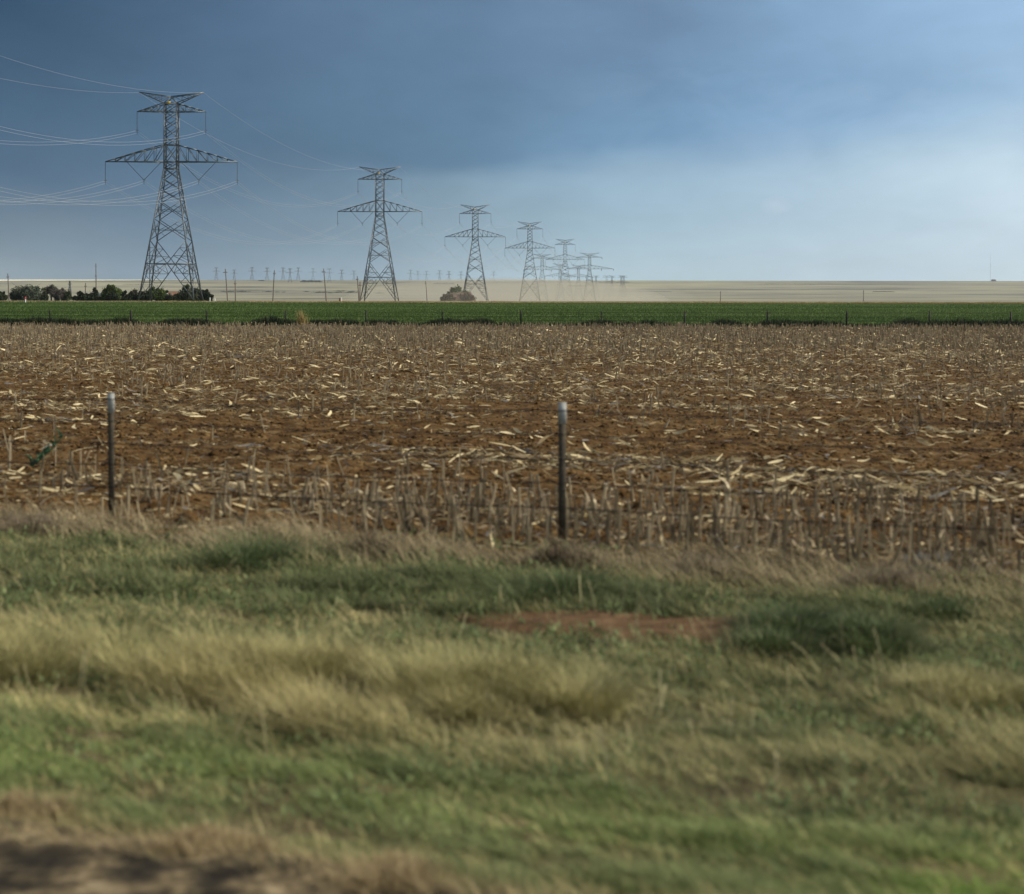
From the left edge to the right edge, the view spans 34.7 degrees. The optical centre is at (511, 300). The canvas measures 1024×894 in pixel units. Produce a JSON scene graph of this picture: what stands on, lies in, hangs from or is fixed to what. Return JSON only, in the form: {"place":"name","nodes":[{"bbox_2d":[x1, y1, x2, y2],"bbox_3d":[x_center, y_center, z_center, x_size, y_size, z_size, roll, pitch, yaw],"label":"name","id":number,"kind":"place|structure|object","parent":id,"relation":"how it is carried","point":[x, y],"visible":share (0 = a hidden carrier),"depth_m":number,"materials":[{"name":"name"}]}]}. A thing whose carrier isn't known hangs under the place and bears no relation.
{"place":"outdoors","nodes":[
{"label":"outdoors","id":0,"kind":"place"},
{"bbox_2d":[0,279,92,280],"bbox_3d":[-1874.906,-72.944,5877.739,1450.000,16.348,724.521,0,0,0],"label":"pale grassland","id":1,"kind":"structure","parent":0,"point":[34,280],"depth_m":5777.84,"materials":[{"name":"beige plant"}]},
{"bbox_2d":[0,818,509,893],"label":"road shoulder","id":2,"kind":"object","parent":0,"point":[38,867],"visible":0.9,"depth_m":6.06},
{"bbox_2d":[0,302,1023,324],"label":"crop field","id":3,"kind":"structure","parent":0,"point":[514,306],"depth_m":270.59,"materials":[{"name":"green plant"}]},
{"bbox_2d":[0,324,1023,582],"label":"stubble field","id":4,"kind":"structure","parent":0,"point":[152,424],"depth_m":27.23,"materials":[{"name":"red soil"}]},
{"bbox_2d":[27,428,62,466],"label":"leafy weed","id":5,"kind":"object","parent":4,"relation":"on","point":[46,452],"visible":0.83,"depth_m":20.59,"materials":[{"name":"green plant"}]},
{"bbox_2d":[107,393,114,518],"bbox_3d":[-3.927,1.557,16.088,0.074,1.300,0.055,-1,0,20],"label":"fence post","id":6,"kind":"object","parent":4,"relation":"on","point":[111,468],"visible":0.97,"depth_m":16.07,"materials":[{"name":"grey metal"}]},
{"bbox_2d":[0,419,1023,452],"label":"fence wire","id":7,"kind":"object","parent":6,"relation":"attached to","point":[670,440],"visible":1,"depth_m":14.55,"materials":[{"name":"grey metal"}]},
{"bbox_2d":[294,310,309,325],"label":"grass tuft","id":8,"kind":"object","parent":4,"relation":"on","point":[300,317],"visible":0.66,"depth_m":120.15,"materials":[{"name":"brown plant"}]},
{"bbox_2d":[0,321,1023,575],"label":"corn stubble","id":9,"kind":"object","parent":4,"relation":"on","point":[406,523],"visible":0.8,"depth_m":20.29,"materials":[{"name":"brown plant"}]},
{"bbox_2d":[0,354,1023,577],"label":"dry corn stubble","id":10,"kind":"object","parent":4,"relation":"on","point":[468,531],"visible":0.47,"depth_m":23.65,"materials":[{"name":"dry leaf and straw stalks"}]},
{"bbox_2d":[0,315,1023,327],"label":"dark weeds","id":11,"kind":"object","parent":4,"relation":"on","point":[276,320],"visible":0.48,"depth_m":120.32,"materials":[{"name":"green plant"}]},
{"bbox_2d":[558,402,565,539],"bbox_3d":[0.449,1.549,14.513,0.074,1.300,0.055,0,0,20],"label":"fence post","id":12,"kind":"object","parent":4,"relation":"on","point":[562,468],"visible":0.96,"depth_m":14.49,"materials":[{"name":"grey metal"}]},
{"bbox_2d":[0,440,1023,478],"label":"fence wire","id":13,"kind":"object","parent":12,"relation":"attached to","point":[655,464],"visible":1,"depth_m":14.54,"materials":[{"name":"grey metal"}]},
{"bbox_2d":[0,397,1023,425],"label":"fence wire","id":14,"kind":"object","parent":12,"relation":"attached to","point":[497,410],"visible":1,"depth_m":14.54,"materials":[{"name":"grey metal"}]},
{"bbox_2d":[0,483,1023,531],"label":"fence wire","id":15,"kind":"object","parent":12,"relation":"attached to","point":[539,507],"visible":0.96,"depth_m":14.59,"materials":[{"name":"grey metal"}]},
{"bbox_2d":[2,461,1023,504],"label":"fence wire","id":16,"kind":"object","parent":12,"relation":"attached to","point":[685,490],"visible":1,"depth_m":14.54,"materials":[{"name":"grey metal"}]},
{"bbox_2d":[895,548,985,579],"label":"tumbleweed","id":17,"kind":"object","parent":4,"relation":"on","point":[937,556],"visible":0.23,"depth_m":13.12,"materials":[{"name":"brown plant"}]},
{"bbox_2d":[0,508,1023,893],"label":"grass verge","id":18,"kind":"object","parent":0,"point":[306,823],"depth_m":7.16,"materials":[{"name":"plant"}]},
{"bbox_2d":[0,509,71,535],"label":"dry grass","id":19,"kind":"structure","parent":18,"relation":"on","point":[41,522],"depth_m":15.08,"materials":[{"name":"brown plant"}]},
{"bbox_2d":[0,781,119,827],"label":"grass tuft","id":20,"kind":"object","parent":18,"relation":"on","point":[15,801],"visible":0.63,"depth_m":6.85,"materials":[{"name":"beige plant"}]},
{"bbox_2d":[0,607,199,691],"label":"grass tuft","id":21,"kind":"object","parent":18,"relation":"on","point":[14,648],"visible":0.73,"depth_m":9.40,"materials":[{"name":"beige plant"}]},
{"bbox_2d":[121,819,307,860],"bbox_3d":[-1.176,2.104,6.392,0.780,0.135,0.560,0,0,0],"label":"grass tuft","id":22,"kind":"object","parent":18,"relation":"on","point":[212,833],"visible":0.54,"depth_m":6.38,"materials":[{"name":"beige plant"}]},
{"bbox_2d":[56,617,420,708],"bbox_3d":[-1.525,2.018,9.181,2.102,0.311,1.426,0,0,0],"label":"grass tuft","id":23,"kind":"object","parent":18,"relation":"on","point":[307,653],"visible":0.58,"depth_m":9.18,"materials":[{"name":"beige plant"}]},
{"bbox_2d":[133,521,365,578],"bbox_3d":[-2.082,2.028,13.295,1.770,0.315,2.043,0,0,33],"label":"grass clump","id":24,"kind":"object","parent":18,"relation":"on","point":[230,554],"visible":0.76,"depth_m":13.22,"materials":[{"name":"green plant"}]},
{"bbox_2d":[343,527,417,556],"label":"tumbleweed","id":25,"kind":"object","parent":18,"relation":"on","point":[363,540],"visible":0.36,"depth_m":13.95,"materials":[{"name":"brown plant"}]},
{"bbox_2d":[304,844,464,893],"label":"grass tuft","id":26,"kind":"object","parent":18,"relation":"on","point":[393,871],"visible":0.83,"depth_m":6.03,"materials":[{"name":"beige plant"}]},
{"bbox_2d":[321,623,673,733],"bbox_3d":[-0.122,2.012,8.730,1.931,0.319,1.476,0,0,39],"label":"grass tuft","id":27,"kind":"object","parent":18,"relation":"on","point":[526,677],"visible":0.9,"depth_m":8.65,"materials":[{"name":"beige plant"}]},
{"bbox_2d":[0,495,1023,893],"bbox_3d":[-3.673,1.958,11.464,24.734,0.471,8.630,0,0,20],"label":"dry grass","id":28,"kind":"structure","parent":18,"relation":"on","point":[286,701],"depth_m":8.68,"materials":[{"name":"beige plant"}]},
{"bbox_2d":[0,523,1023,882],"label":"leafy weeds","id":29,"kind":"object","parent":18,"relation":"on","point":[828,715],"visible":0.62,"depth_m":9.34,"materials":[{"name":"green plant"}]},
{"bbox_2d":[505,537,615,570],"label":"tumbleweed","id":30,"kind":"object","parent":18,"relation":"on","point":[556,552],"visible":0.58,"depth_m":13.14,"materials":[{"name":"brown plant"}]},
{"bbox_2d":[447,557,692,608],"bbox_3d":[0.294,2.046,11.839,1.931,0.279,1.496,0,0,-22],"label":"grass clump","id":31,"kind":"object","parent":18,"relation":"on","point":[529,589],"visible":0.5,"depth_m":11.76,"materials":[{"name":"green plant"}]},
{"bbox_2d":[447,610,831,647],"bbox_3d":[0.977,2.131,10.745,2.987,0.073,0.862,0,0,16],"label":"bare soil patch","id":32,"kind":"object","parent":18,"relation":"on","point":[606,619],"visible":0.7,"depth_m":10.74,"materials":[{"name":"brown soil"}]},
{"bbox_2d":[657,549,739,580],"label":"tumbleweed","id":33,"kind":"object","parent":18,"relation":"on","point":[696,564],"visible":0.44,"depth_m":12.80,"materials":[{"name":"plant"}]},
{"bbox_2d":[691,592,960,665],"bbox_3d":[1.922,2.046,10.279,1.698,0.273,1.699,0,0,0],"label":"grass clump","id":34,"kind":"object","parent":18,"relation":"on","point":[861,634],"visible":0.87,"depth_m":10.06,"materials":[{"name":"green plant"}]},
{"bbox_2d":[805,556,950,595],"bbox_3d":[2.697,2.016,12.045,1.254,0.322,0.923,0,0,-28],"label":"tumbleweed","id":35,"kind":"object","parent":18,"relation":"on","point":[882,578],"visible":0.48,"depth_m":12.00,"materials":[{"name":"brown plant"}]},
{"bbox_2d":[871,588,999,623],"bbox_3d":[2.919,2.100,11.242,1.109,0.195,1.097,0,0,0],"label":"grass clump","id":36,"kind":"object","parent":18,"relation":"on","point":[940,603],"visible":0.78,"depth_m":11.11,"materials":[{"name":"green plant"}]},
{"bbox_2d":[866,649,1023,721],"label":"grass tuft","id":37,"kind":"object","parent":18,"relation":"on","point":[983,685],"visible":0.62,"depth_m":8.68,"materials":[{"name":"beige plant"}]},
{"bbox_2d":[0,280,1023,302],"bbox_3d":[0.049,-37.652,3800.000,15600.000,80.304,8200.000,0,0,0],"label":"ground","id":38,"kind":"structure","parent":0,"point":[815,291],"depth_m":4612.92,"materials":[{"name":"beige soil"}]},
{"bbox_2d":[0,291,7,300],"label":"bush","id":39,"kind":"object","parent":38,"relation":"on","point":[3,296],"visible":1,"depth_m":401.14,"materials":[{"name":"green plant"}]},
{"bbox_2d":[7,282,42,300],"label":"bush","id":40,"kind":"object","parent":38,"relation":"on","point":[31,293],"visible":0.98,"depth_m":403.17,"materials":[{"name":"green plant"}]},
{"bbox_2d":[39,287,48,300],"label":"cedar tree","id":41,"kind":"object","parent":38,"relation":"on","point":[44,295],"visible":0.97,"depth_m":399.68,"materials":[{"name":"green plant"}]},
{"bbox_2d":[45,284,57,300],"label":"bare bush","id":42,"kind":"object","parent":38,"relation":"on","point":[49,289],"visible":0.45,"depth_m":408.52,"materials":[{"name":"grey plant"}]},
{"bbox_2d":[51,287,65,300],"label":"bare bush","id":43,"kind":"object","parent":38,"relation":"on","point":[58,294],"visible":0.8,"depth_m":403.03,"materials":[{"name":"grey plant"}]},
{"bbox_2d":[63,290,72,300],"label":"cedar tree","id":44,"kind":"object","parent":38,"relation":"on","point":[67,296],"visible":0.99,"depth_m":399.43,"materials":[{"name":"green plant"}]},
{"bbox_2d":[72,291,90,300],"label":"cedar tree","id":45,"kind":"object","parent":38,"relation":"on","point":[81,296],"visible":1,"depth_m":401.04,"materials":[{"name":"green plant"}]},
{"bbox_2d":[87,287,100,300],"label":"cedar tree","id":46,"kind":"object","parent":38,"relation":"on","point":[94,296],"visible":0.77,"depth_m":407.36,"materials":[{"name":"green plant"}]},
{"bbox_2d":[100,284,122,300],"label":"leafy tree","id":47,"kind":"object","parent":38,"relation":"on","point":[106,291],"visible":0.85,"depth_m":401.28,"materials":[{"name":"green plant"}]},
{"bbox_2d":[105,292,119,300],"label":"cedar tree","id":48,"kind":"object","parent":38,"relation":"on","point":[113,296],"visible":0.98,"depth_m":398.54,"materials":[{"name":"green plant"}]},
{"bbox_2d":[119,290,132,300],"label":"cedar tree","id":49,"kind":"object","parent":38,"relation":"on","point":[125,297],"visible":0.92,"depth_m":402.26,"materials":[{"name":"green plant"}]},
{"bbox_2d":[128,288,137,300],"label":"cedar tree","id":50,"kind":"object","parent":38,"relation":"on","point":[134,292],"visible":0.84,"depth_m":405.65,"materials":[{"name":"green plant"}]},
{"bbox_2d":[136,291,152,300],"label":"cedar tree","id":51,"kind":"object","parent":38,"relation":"on","point":[145,296],"visible":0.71,"depth_m":403.03,"materials":[{"name":"green plant"}]},
{"bbox_2d":[146,286,168,300],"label":"leafy tree","id":52,"kind":"object","parent":38,"relation":"on","point":[159,295],"visible":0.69,"depth_m":407.07,"materials":[{"name":"green plant"}]},
{"bbox_2d":[104,92,238,300],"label":"lattice pylon","id":53,"kind":"object","parent":38,"relation":"on","point":[165,156],"visible":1,"depth_m":378.15,"materials":[{"name":"metal"}]},
{"bbox_2d":[0,181,571,280],"bbox_3d":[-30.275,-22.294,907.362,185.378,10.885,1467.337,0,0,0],"label":"power line","id":54,"kind":"object","parent":53,"relation":"hanging from","point":[266,242],"visible":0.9,"depth_m":503.39,"materials":[{"name":"silver metal"}]},
{"bbox_2d":[166,291,177,300],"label":"farmhouse","id":55,"kind":"object","parent":38,"relation":"on","point":[172,292],"visible":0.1,"depth_m":426.25,"materials":[{"name":"brown"}]},
{"bbox_2d":[164,293,181,300],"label":"bush","id":56,"kind":"object","parent":38,"relation":"on","point":[169,297],"visible":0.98,"depth_m":402.13,"materials":[{"name":"green plant"}]},
{"bbox_2d":[176,283,200,300],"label":"leafy tree","id":57,"kind":"object","parent":38,"relation":"on","point":[184,294],"visible":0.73,"depth_m":403.04,"materials":[{"name":"green plant"}]},
{"bbox_2d":[198,289,213,300],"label":"cedar tree","id":58,"kind":"object","parent":38,"relation":"on","point":[206,294],"visible":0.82,"depth_m":403.32,"materials":[{"name":"green plant"}]},
{"bbox_2d":[223,269,227,300],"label":"utility pole","id":59,"kind":"object","parent":38,"relation":"on","point":[225,272],"visible":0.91,"depth_m":399.90,"materials":[{"name":"grey wood"}]},
{"bbox_2d":[272,270,275,300],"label":"utility pole","id":60,"kind":"object","parent":38,"relation":"on","point":[274,273],"visible":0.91,"depth_m":415.91,"materials":[{"name":"grey wood"}]},
{"bbox_2d":[300,280,321,281],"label":"tree row","id":61,"kind":"object","parent":38,"relation":"on","point":[310,281],"visible":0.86,"depth_m":5584.62,"materials":[{"name":"grey plant"}]},
{"bbox_2d":[322,269,326,300],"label":"utility pole","id":62,"kind":"object","parent":38,"relation":"on","point":[325,285],"visible":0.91,"depth_m":423.91,"materials":[{"name":"grey wood"}]},
{"bbox_2d":[337,167,422,300],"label":"lattice pylon","id":63,"kind":"object","parent":38,"relation":"on","point":[385,228],"visible":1,"depth_m":588.38,"materials":[{"name":"metal"}]},
{"bbox_2d":[440,292,456,300],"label":"bush","id":64,"kind":"object","parent":38,"relation":"on","point":[446,297],"visible":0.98,"depth_m":791.29,"materials":[{"name":"brown plant"}]},
{"bbox_2d":[447,284,466,292],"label":"leafy tree","id":65,"kind":"object","parent":38,"relation":"on","point":[454,290],"visible":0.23,"depth_m":810.30,"materials":[{"name":"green plant"}]},
{"bbox_2d":[447,292,474,300],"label":"earth mound","id":66,"kind":"object","parent":38,"relation":"on","point":[458,296],"visible":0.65,"depth_m":795.53,"materials":[{"name":"grey soil"}]},
{"bbox_2d":[460,291,476,300],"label":"bush","id":67,"kind":"object","parent":38,"relation":"on","point":[470,297],"visible":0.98,"depth_m":793.38,"materials":[{"name":"brown plant"}]},
{"bbox_2d":[444,205,505,299],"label":"lattice pylon","id":68,"kind":"object","parent":38,"relation":"on","point":[469,260],"visible":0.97,"depth_m":819.89,"materials":[{"name":"metal"}]},
{"bbox_2d":[0,180,575,281],"bbox_3d":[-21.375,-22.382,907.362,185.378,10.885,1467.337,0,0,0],"label":"power line","id":69,"kind":"object","parent":68,"relation":"hanging from","point":[243,233],"visible":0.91,"depth_m":440.20,"materials":[{"name":"silver metal"}]},
{"bbox_2d":[0,126,594,268],"bbox_3d":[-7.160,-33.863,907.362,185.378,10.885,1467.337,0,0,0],"label":"power line","id":70,"kind":"object","parent":68,"relation":"hanging from","point":[244,164],"visible":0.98,"depth_m":379.98,"materials":[{"name":"silver metal"}]},
{"bbox_2d":[506,222,553,300],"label":"lattice pylon","id":71,"kind":"object","parent":38,"relation":"on","point":[526,289],"visible":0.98,"depth_m":993.32,"materials":[{"name":"metal"}]},
{"bbox_2d":[0,131,579,268],"bbox_3d":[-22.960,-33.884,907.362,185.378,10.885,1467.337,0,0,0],"label":"power line","id":72,"kind":"object","parent":71,"relation":"hanging from","point":[250,196],"visible":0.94,"depth_m":450.27,"materials":[{"name":"silver metal"}]},
{"bbox_2d":[0,181,593,277],"bbox_3d":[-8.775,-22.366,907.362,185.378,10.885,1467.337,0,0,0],"label":"power line","id":73,"kind":"object","parent":71,"relation":"hanging from","point":[234,208],"visible":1,"depth_m":367.78,"materials":[{"name":"silver metal"}]},
{"bbox_2d":[523,254,560,299],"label":"lattice pylon","id":74,"kind":"object","parent":38,"relation":"on","point":[543,258],"visible":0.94,"depth_m":1682.80,"materials":[{"name":"metal"}]},
{"bbox_2d":[547,264,572,300],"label":"lattice pylon","id":75,"kind":"object","parent":38,"relation":"on","point":[558,283],"visible":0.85,"depth_m":2108.41,"materials":[{"name":"metal"}]},
{"bbox_2d":[545,239,584,298],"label":"lattice pylon","id":76,"kind":"object","parent":38,"relation":"on","point":[577,259],"visible":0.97,"depth_m":1270.18,"materials":[{"name":"metal"}]},
{"bbox_2d":[565,265,592,300],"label":"lattice pylon","id":77,"kind":"object","parent":38,"relation":"on","point":[577,294],"visible":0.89,"depth_m":2180.28,"materials":[{"name":"metal"}]},
{"bbox_2d":[565,253,613,300],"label":"lattice pylon","id":78,"kind":"object","parent":38,"relation":"on","point":[588,292],"visible":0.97,"depth_m":1639.99,"materials":[{"name":"metal"}]},
{"bbox_2d":[0,78,572,255],"bbox_3d":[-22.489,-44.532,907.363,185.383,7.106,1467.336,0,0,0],"label":"earth wire","id":79,"kind":"object","parent":78,"relation":"attached to","point":[254,155],"visible":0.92,"depth_m":437.03,"materials":[{"name":"silver metal"}]},
{"bbox_2d":[2,56,578,245],"bbox_3d":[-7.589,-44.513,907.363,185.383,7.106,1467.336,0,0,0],"label":"earth wire","id":80,"kind":"object","parent":78,"relation":"attached to","point":[251,126],"visible":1,"depth_m":392.77,"materials":[{"name":"silver metal"}]},
{"bbox_2d":[1,181,604,280],"bbox_3d":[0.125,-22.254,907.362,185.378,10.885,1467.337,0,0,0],"label":"power line","id":81,"kind":"object","parent":78,"relation":"hanging from","point":[277,213],"visible":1,"depth_m":384.15,"materials":[{"name":"silver metal"}]},
{"bbox_2d":[615,275,625,296],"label":"distant pylon","id":82,"kind":"object","parent":38,"relation":"on","point":[621,284],"visible":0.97,"depth_m":3450.50,"materials":[{"name":"metal"}]},
{"bbox_2d":[618,275,630,295],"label":"distant pylon","id":83,"kind":"object","parent":38,"relation":"on","point":[624,283],"visible":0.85,"depth_m":3699.88,"materials":[{"name":"metal"}]},
{"bbox_2d":[0,0,1023,280],"label":"sky","id":84,"kind":"structure","parent":0,"point":[670,140],"materials":[{"name":"blue"}]},
{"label":"field margin","id":85,"kind":"structure","parent":0,"visible":0},
{"bbox_2d":[0,300,1023,303],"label":"dry margin grass","id":86,"kind":"structure","parent":85,"relation":"on","point":[494,301],"depth_m":341.46,"materials":[{"name":"beige plant"}]},
{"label":"fence post","id":87,"kind":"object","parent":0,"visible":0},
{"bbox_2d":[0,319,647,320],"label":"fence wire","id":88,"kind":"object","parent":87,"relation":"attached to","point":[481,320],"visible":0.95,"depth_m":120.83,"materials":[{"name":"grey metal"}]}
]}

